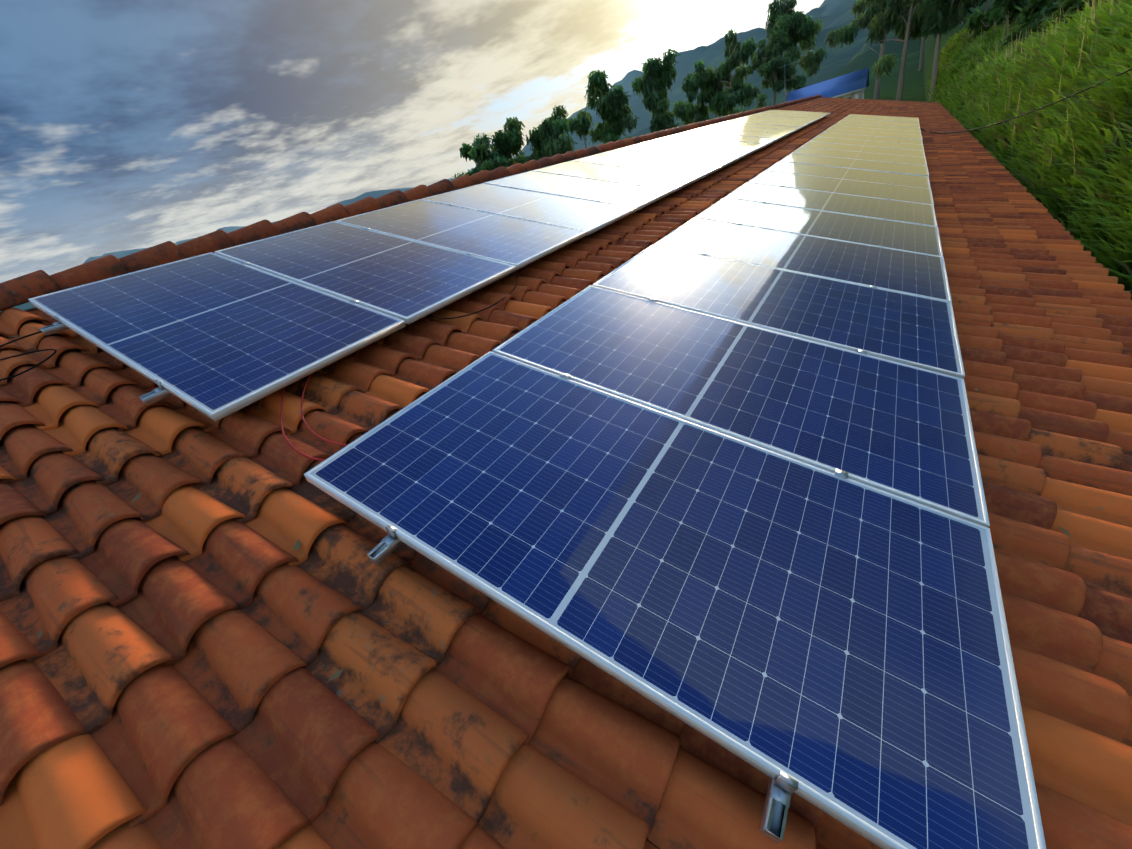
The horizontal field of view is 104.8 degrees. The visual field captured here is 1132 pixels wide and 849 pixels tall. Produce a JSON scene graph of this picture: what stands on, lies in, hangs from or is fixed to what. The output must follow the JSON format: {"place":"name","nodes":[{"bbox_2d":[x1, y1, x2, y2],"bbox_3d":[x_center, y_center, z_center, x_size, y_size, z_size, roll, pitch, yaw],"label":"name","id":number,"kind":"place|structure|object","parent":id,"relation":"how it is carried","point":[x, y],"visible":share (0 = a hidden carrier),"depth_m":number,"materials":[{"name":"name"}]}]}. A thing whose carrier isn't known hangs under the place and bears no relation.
{"place":"outdoors","nodes":[
{"label":"outdoors","id":0,"kind":"place"},
{"bbox_2d":[0,0,823,282],"label":"sky","id":1,"kind":"structure","parent":0,"point":[125,124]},
{"bbox_2d":[0,0,1131,311],"bbox_3d":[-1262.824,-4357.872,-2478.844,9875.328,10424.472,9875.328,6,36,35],"label":"terrain","id":2,"kind":"structure","parent":0,"point":[844,58],"depth_m":569.47,"materials":[{"name":"green plant"}]},
{"bbox_2d":[451,171,463,179],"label":"broadleaf tree","id":3,"kind":"object","parent":2,"relation":"on","point":[459,175],"depth_m":92.89,"materials":[{"name":"green plant"}]},
{"bbox_2d":[459,132,515,175],"bbox_3d":[-6.493,-21.099,41.460,5.668,11.358,5.719,6,36,35],"label":"eucalyptus tree","id":4,"kind":"object","parent":2,"relation":"on","point":[481,155],"visible":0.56,"depth_m":38.76,"materials":[{"name":"green plant"}]},
{"bbox_2d":[489,116,532,164],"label":"eucalyptus tree","id":5,"kind":"object","parent":2,"relation":"on","point":[508,142],"visible":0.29,"depth_m":41.66,"materials":[{"name":"green plant"}]},
{"bbox_2d":[525,105,577,160],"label":"eucalyptus tree","id":6,"kind":"object","parent":2,"relation":"on","point":[548,138],"visible":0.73,"depth_m":42.25,"materials":[{"name":"green plant"}]},
{"bbox_2d":[567,109,594,149],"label":"eucalyptus tree","id":7,"kind":"object","parent":2,"relation":"on","point":[581,124],"visible":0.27,"depth_m":47.61,"materials":[{"name":"green plant"}]},
{"bbox_2d":[584,70,639,144],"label":"eucalyptus tree","id":8,"kind":"object","parent":2,"relation":"on","point":[615,113],"visible":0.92,"depth_m":47.17,"materials":[{"name":"green plant"}]},
{"bbox_2d":[631,48,679,132],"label":"eucalyptus tree","id":9,"kind":"object","parent":2,"relation":"on","point":[654,81],"visible":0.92,"depth_m":47.56,"materials":[{"name":"green plant"}]},
{"bbox_2d":[673,69,722,125],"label":"eucalyptus tree","id":10,"kind":"object","parent":2,"relation":"on","point":[688,112],"visible":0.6,"depth_m":55.45,"materials":[{"name":"green plant"}]},
{"bbox_2d":[690,29,757,116],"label":"eucalyptus tree","id":11,"kind":"object","parent":2,"relation":"on","point":[731,95],"visible":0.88,"depth_m":52.36,"materials":[{"name":"green plant"}]},
{"bbox_2d":[717,107,740,115],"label":"broadleaf tree","id":12,"kind":"object","parent":2,"relation":"on","point":[736,110],"depth_m":80.27,"materials":[{"name":"green plant"}]},
{"bbox_2d":[740,93,767,112],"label":"broadleaf tree","id":13,"kind":"object","parent":2,"relation":"on","point":[761,103],"visible":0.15,"depth_m":86.16,"materials":[{"name":"green plant"}]},
{"bbox_2d":[738,20,809,109],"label":"eucalyptus tree","id":14,"kind":"object","parent":2,"relation":"on","point":[769,69],"visible":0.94,"depth_m":60.87,"materials":[{"name":"green plant"}]},
{"bbox_2d":[764,0,842,98],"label":"eucalyptus tree","id":15,"kind":"object","parent":2,"relation":"on","point":[803,31],"visible":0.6,"depth_m":68.81,"materials":[{"name":"green plant"}]},
{"bbox_2d":[831,0,907,99],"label":"eucalyptus tree","id":16,"kind":"object","parent":2,"relation":"on","point":[847,32],"visible":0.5,"depth_m":56.38,"materials":[{"name":"green plant"}]},
{"bbox_2d":[859,0,932,100],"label":"eucalyptus tree","id":17,"kind":"object","parent":2,"relation":"on","point":[909,26],"visible":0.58,"depth_m":47.08,"materials":[{"name":"green plant"}]},
{"bbox_2d":[918,36,924,70],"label":"eucalyptus tree","id":18,"kind":"object","parent":2,"relation":"on","point":[921,59],"visible":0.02,"depth_m":71.20,"materials":[{"name":"grey plant"}]},
{"bbox_2d":[909,0,986,99],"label":"eucalyptus tree","id":19,"kind":"object","parent":2,"relation":"on","point":[941,17],"visible":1,"depth_m":39.90,"materials":[{"name":"green plant"}]},
{"bbox_2d":[984,0,989,12],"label":"eucalyptus tree","id":20,"kind":"object","parent":2,"relation":"on","point":[987,5],"visible":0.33,"depth_m":46.19,"materials":[{"name":"grey plant"}]},
{"bbox_2d":[962,0,1027,37],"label":"bank shrub","id":21,"kind":"object","parent":2,"relation":"on","point":[997,11],"visible":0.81,"depth_m":35.28,"materials":[{"name":"green plant"}]},
{"bbox_2d":[927,0,1131,299],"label":"bank grass","id":22,"kind":"structure","parent":2,"relation":"on","point":[1067,149],"depth_m":8.97,"materials":[{"name":"green plant"}]},
{"bbox_2d":[1001,0,1061,47],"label":"bank shrub","id":23,"kind":"object","parent":2,"relation":"on","point":[1032,12],"visible":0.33,"depth_m":25.24,"materials":[{"name":"green plant"}]},
{"bbox_2d":[1049,0,1064,16],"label":"tree","id":24,"kind":"object","parent":2,"relation":"on","point":[1061,1],"depth_m":20.82,"materials":[{"name":"green plant"}]},
{"bbox_2d":[1033,0,1116,39],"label":"bank shrub","id":25,"kind":"object","parent":2,"relation":"on","point":[1071,6],"visible":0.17,"depth_m":17.80,"materials":[{"name":"green plant"}]},
{"bbox_3d":[6.052,-6.671,15.478,10.841,3.328,39.050,6,36,35],"label":"barn","id":26,"kind":"object","parent":2,"relation":"on","visible":0},
{"bbox_2d":[0,299,651,842],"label":"timber roof deck","id":27,"kind":"object","parent":26,"relation":"on","point":[80,351],"depth_m":2.46,"materials":[{"name":"brown wood"}]},
{"bbox_2d":[0,331,56,380],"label":"cable","id":28,"kind":"object","parent":27,"relation":"on","point":[43,361],"visible":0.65,"depth_m":2.23,"materials":[{"name":"black plastic"}]},
{"bbox_2d":[280,388,325,460],"bbox_3d":[-1.035,-0.049,1.839,1.054,0.347,0.340,10,38,38],"label":"cable","id":29,"kind":"object","parent":27,"relation":"on","point":[291,445],"visible":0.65,"depth_m":1.79,"materials":[{"name":"red plastic"}]},
{"bbox_2d":[301,374,347,445],"bbox_3d":[-1.036,-0.137,1.955,1.029,0.335,0.357,14,41,43],"label":"cable","id":30,"kind":"object","parent":27,"relation":"on","point":[308,427],"visible":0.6,"depth_m":1.85,"materials":[{"name":"red plastic"}]},
{"bbox_2d":[214,221,515,324],"bbox_3d":[-1.473,-1.182,3.155,2.008,0.036,1.002,22,44,23],"label":"solar panel","id":31,"kind":"object","parent":27,"relation":"on","point":[407,281],"visible":0.94,"depth_m":3.03,"materials":[{"name":"blue glass"}]},
{"bbox_2d":[0,95,821,310],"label":"ridge caps","id":32,"kind":"object","parent":27,"relation":"on","point":[20,290],"visible":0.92,"depth_m":3.75,"materials":[{"name":"ceramic"}]},
{"bbox_2d":[39,324,787,842],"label":"mounting rails","id":33,"kind":"object","parent":27,"relation":"on","point":[773,820],"visible":0.04,"depth_m":0.90,"materials":[{"name":"silver metal"}]},
{"bbox_2d":[28,252,405,421],"bbox_3d":[-2.008,-0.637,2.479,2.008,0.035,1.002,22,44,23],"label":"solar panel","id":34,"kind":"object","parent":33,"relation":"on","point":[214,336],"visible":0.96,"depth_m":2.33,"materials":[{"name":"blue glass"}]},
{"bbox_2d":[53,113,902,807],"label":"panel clamps","id":35,"kind":"object","parent":33,"relation":"attached to","point":[785,787],"visible":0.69,"depth_m":1.33,"materials":[{"name":"silver metal"}]},
{"bbox_2d":[532,161,699,192],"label":"solar panel","id":36,"kind":"object","parent":33,"relation":"on","point":[673,182],"visible":0.85,"depth_m":5.79,"materials":[{"name":"blue glass"}]},
{"bbox_2d":[304,351,1045,848],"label":"solar panel","id":37,"kind":"object","parent":33,"relation":"on","point":[836,647],"visible":1,"depth_m":1.22,"materials":[{"name":"blue glass"}]},
{"bbox_2d":[630,140,754,158],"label":"solar panel","id":38,"kind":"object","parent":33,"relation":"on","point":[726,151],"visible":0.79,"depth_m":7.84,"materials":[{"name":"glass"}]},
{"bbox_2d":[492,285,989,527],"bbox_3d":[0.749,-0.279,2.120,2.008,0.036,1.002,22,44,23],"label":"solar panel","id":39,"kind":"object","parent":33,"relation":"on","point":[905,431],"visible":0.92,"depth_m":1.96,"materials":[{"name":"blue glass"}]},
{"bbox_2d":[701,124,794,135],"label":"solar panel","id":40,"kind":"object","parent":33,"relation":"on","point":[754,129],"visible":0.75,"depth_m":10.57,"materials":[{"name":"blue glass"}]},
{"bbox_2d":[736,117,812,124],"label":"solar panel","id":41,"kind":"object","parent":33,"relation":"on","point":[775,120],"visible":0.71,"depth_m":12.63,"materials":[{"name":"glass"}]},
{"bbox_2d":[592,245,964,378],"bbox_3d":[1.290,-0.827,2.798,2.008,0.035,1.002,22,44,23],"label":"solar panel","id":42,"kind":"object","parent":33,"relation":"on","point":[910,329],"visible":0.92,"depth_m":2.67,"materials":[{"name":"blue glass"}]},
{"bbox_2d":[653,217,951,301],"bbox_3d":[1.822,-1.367,3.470,2.008,0.035,1.002,22,44,23],"label":"solar panel","id":43,"kind":"object","parent":33,"relation":"on","point":[914,273],"visible":0.88,"depth_m":3.38,"materials":[{"name":"blue glass"}]},
{"bbox_2d":[695,197,942,256],"bbox_3d":[2.357,-1.910,4.148,2.008,0.035,1.002,22,44,23],"label":"solar panel","id":44,"kind":"object","parent":33,"relation":"on","point":[910,237],"visible":0.88,"depth_m":4.07,"materials":[{"name":"blue glass"}]},
{"bbox_2d":[725,182,937,226],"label":"solar panel","id":45,"kind":"object","parent":33,"relation":"on","point":[903,211],"visible":0.92,"depth_m":4.76,"materials":[{"name":"blue glass"}]},
{"bbox_2d":[748,171,933,204],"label":"solar panel","id":46,"kind":"object","parent":33,"relation":"on","point":[875,190],"visible":0.85,"depth_m":5.44,"materials":[{"name":"blue glass"}]},
{"bbox_2d":[765,161,930,188],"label":"solar panel","id":47,"kind":"object","parent":33,"relation":"on","point":[860,175],"visible":0.73,"depth_m":6.13,"materials":[{"name":"blue glass"}]},
{"bbox_2d":[780,153,928,175],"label":"solar panel","id":48,"kind":"object","parent":33,"relation":"on","point":[903,168],"visible":0.85,"depth_m":6.79,"materials":[{"name":"glass"}]},
{"bbox_2d":[792,147,926,165],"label":"solar panel","id":49,"kind":"object","parent":33,"relation":"on","point":[865,156],"visible":0.88,"depth_m":7.49,"materials":[{"name":"glass"}]},
{"bbox_2d":[801,141,924,156],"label":"solar panel","id":50,"kind":"object","parent":33,"relation":"on","point":[873,149],"visible":0.79,"depth_m":8.18,"materials":[{"name":"glass"}]},
{"bbox_2d":[810,137,923,150],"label":"solar panel","id":51,"kind":"object","parent":33,"relation":"on","point":[871,143],"visible":0.83,"depth_m":8.85,"materials":[{"name":"glass"}]},
{"bbox_2d":[335,199,586,269],"bbox_3d":[-0.940,-1.725,3.828,2.008,0.035,1.002,22,44,23],"label":"solar panel","id":52,"kind":"object","parent":27,"relation":"on","point":[518,243],"visible":0.92,"depth_m":3.72,"materials":[{"name":"blue glass"}]},
{"bbox_2d":[428,272,516,318],"bbox_3d":[-0.577,-0.877,2.878,0.328,0.168,0.890,10,38,39],"label":"cable","id":53,"kind":"object","parent":27,"relation":"on","point":[477,311],"visible":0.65,"depth_m":2.70,"materials":[{"name":"black plastic"}]},
{"bbox_2d":[421,183,635,235],"bbox_3d":[-0.403,-2.264,4.503,2.008,0.035,1.002,22,44,23],"label":"solar panel","id":54,"kind":"object","parent":27,"relation":"on","point":[589,216],"visible":0.92,"depth_m":4.42,"materials":[{"name":"blue glass"}]},
{"bbox_2d":[0,176,1131,848],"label":"roof tiles","id":55,"kind":"object","parent":27,"relation":"on","point":[200,622],"visible":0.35,"depth_m":1.23,"materials":[{"name":"orange tile"}]},
{"bbox_2d":[1,217,1071,680],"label":"roof leaves","id":56,"kind":"object","parent":55,"relation":"on","point":[335,675],"visible":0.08,"depth_m":1.42,"materials":[{"name":"plant"}]},
{"bbox_2d":[485,171,671,210],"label":"solar panel","id":57,"kind":"object","parent":27,"relation":"on","point":[637,197],"visible":0.88,"depth_m":5.11,"materials":[{"name":"blue glass"}]},
{"bbox_2d":[572,153,721,178],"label":"solar panel","id":58,"kind":"object","parent":27,"relation":"on","point":[700,170],"visible":0.83,"depth_m":6.47,"materials":[{"name":"glass"}]},
{"bbox_2d":[603,146,739,167],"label":"solar panel","id":59,"kind":"object","parent":27,"relation":"on","point":[710,159],"visible":0.9,"depth_m":7.15,"materials":[{"name":"glass"}]},
{"bbox_2d":[654,135,766,151],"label":"solar panel","id":60,"kind":"object","parent":27,"relation":"on","point":[719,143],"visible":0.83,"depth_m":8.52,"materials":[{"name":"blue glass"}]},
{"bbox_2d":[671,131,777,145],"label":"solar panel","id":61,"kind":"object","parent":27,"relation":"on","point":[768,141],"visible":0.88,"depth_m":9.19,"materials":[{"name":"blue glass"}]},
{"bbox_2d":[689,128,786,139],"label":"solar panel","id":62,"kind":"object","parent":27,"relation":"on","point":[745,133],"visible":0.88,"depth_m":9.88,"materials":[{"name":"blue glass"}]},
{"bbox_2d":[714,122,801,131],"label":"solar panel","id":63,"kind":"object","parent":27,"relation":"on","point":[762,126],"visible":0.81,"depth_m":11.24,"materials":[{"name":"blue glass"}]},
{"bbox_2d":[724,119,807,127],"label":"solar panel","id":64,"kind":"object","parent":27,"relation":"on","point":[802,125],"visible":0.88,"depth_m":11.89,"materials":[{"name":"blue glass"}]},
{"bbox_2d":[744,115,817,122],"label":"solar panel","id":65,"kind":"object","parent":27,"relation":"on","point":[786,118],"visible":0.71,"depth_m":13.29,"materials":[{"name":"blue glass"}]},
{"bbox_2d":[752,113,822,119],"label":"solar panel","id":66,"kind":"object","parent":27,"relation":"on","point":[799,116],"visible":0.77,"depth_m":13.92,"materials":[{"name":"blue glass"}]},
{"bbox_2d":[760,111,826,116],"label":"solar panel","id":67,"kind":"object","parent":27,"relation":"on","point":[804,114],"visible":0.69,"depth_m":14.62,"materials":[{"name":"beige glass"}]},
{"bbox_2d":[768,110,830,115],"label":"solar panel","id":68,"kind":"object","parent":27,"relation":"on","point":[827,114],"visible":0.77,"depth_m":15.31,"materials":[{"name":"beige glass"}]},
{"bbox_2d":[816,132,922,144],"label":"solar panel","id":69,"kind":"object","parent":27,"relation":"on","point":[873,138],"visible":0.75,"depth_m":9.54,"materials":[{"name":"beige glass"}]},
{"bbox_2d":[824,129,922,139],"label":"solar panel","id":70,"kind":"object","parent":27,"relation":"on","point":[892,135],"visible":0.85,"depth_m":10.20,"materials":[{"name":"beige glass"}]},
{"bbox_2d":[828,126,920,134],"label":"solar panel","id":71,"kind":"object","parent":27,"relation":"on","point":[875,130],"visible":0.71,"depth_m":10.91,"materials":[{"name":"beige glass"}]},
{"bbox_2d":[775,97,974,137],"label":"roof tiles","id":72,"kind":"object","parent":27,"relation":"on","point":[934,116],"visible":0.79,"depth_m":17.87,"materials":[{"name":"orange tile"}]},
{"bbox_2d":[833,123,920,131],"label":"solar panel","id":73,"kind":"object","parent":27,"relation":"on","point":[878,127],"visible":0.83,"depth_m":11.57,"materials":[{"name":"blue glass"}]},
{"bbox_2d":[837,120,919,127],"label":"solar panel","id":74,"kind":"object","parent":27,"relation":"on","point":[882,124],"visible":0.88,"depth_m":12.24,"materials":[{"name":"blue glass"}]},
{"bbox_2d":[708,127,1051,215],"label":"roof tiles","id":75,"kind":"object","parent":27,"relation":"on","point":[968,172],"visible":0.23,"depth_m":6.93,"materials":[{"name":"orange tile"}]},
{"bbox_2d":[842,118,918,124],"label":"solar panel","id":76,"kind":"object","parent":27,"relation":"on","point":[878,121],"visible":0.6,"depth_m":12.96,"materials":[{"name":"blue glass"}]},
{"bbox_2d":[845,116,918,122],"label":"solar panel","id":77,"kind":"object","parent":27,"relation":"on","point":[886,119],"visible":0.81,"depth_m":13.59,"materials":[{"name":"glass"}]},
{"bbox_2d":[848,114,918,119],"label":"solar panel","id":78,"kind":"object","parent":27,"relation":"on","point":[876,116],"visible":0.6,"depth_m":14.29,"materials":[{"name":"glass"}]},
{"bbox_2d":[920,68,1131,133],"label":"feeder cable","id":79,"kind":"object","parent":27,"relation":"on","point":[1028,112],"visible":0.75,"depth_m":8.40,"materials":[{"name":"black rubber"}]},
{"bbox_2d":[837,90,863,98],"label":"house walls","id":80,"kind":"structure","parent":0,"point":[858,95],"depth_m":51.48,"materials":[{"name":"white paint"}]},
{"bbox_2d":[786,67,869,105],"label":"house roof","id":81,"kind":"structure","parent":80,"relation":"on","point":[846,83],"depth_m":52.71,"materials":[{"name":"blue metal"}]},
{"bbox_2d":[830,86,868,97],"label":"house fascia","id":82,"kind":"structure","parent":81,"relation":"attached to","point":[850,92],"depth_m":51.12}
]}

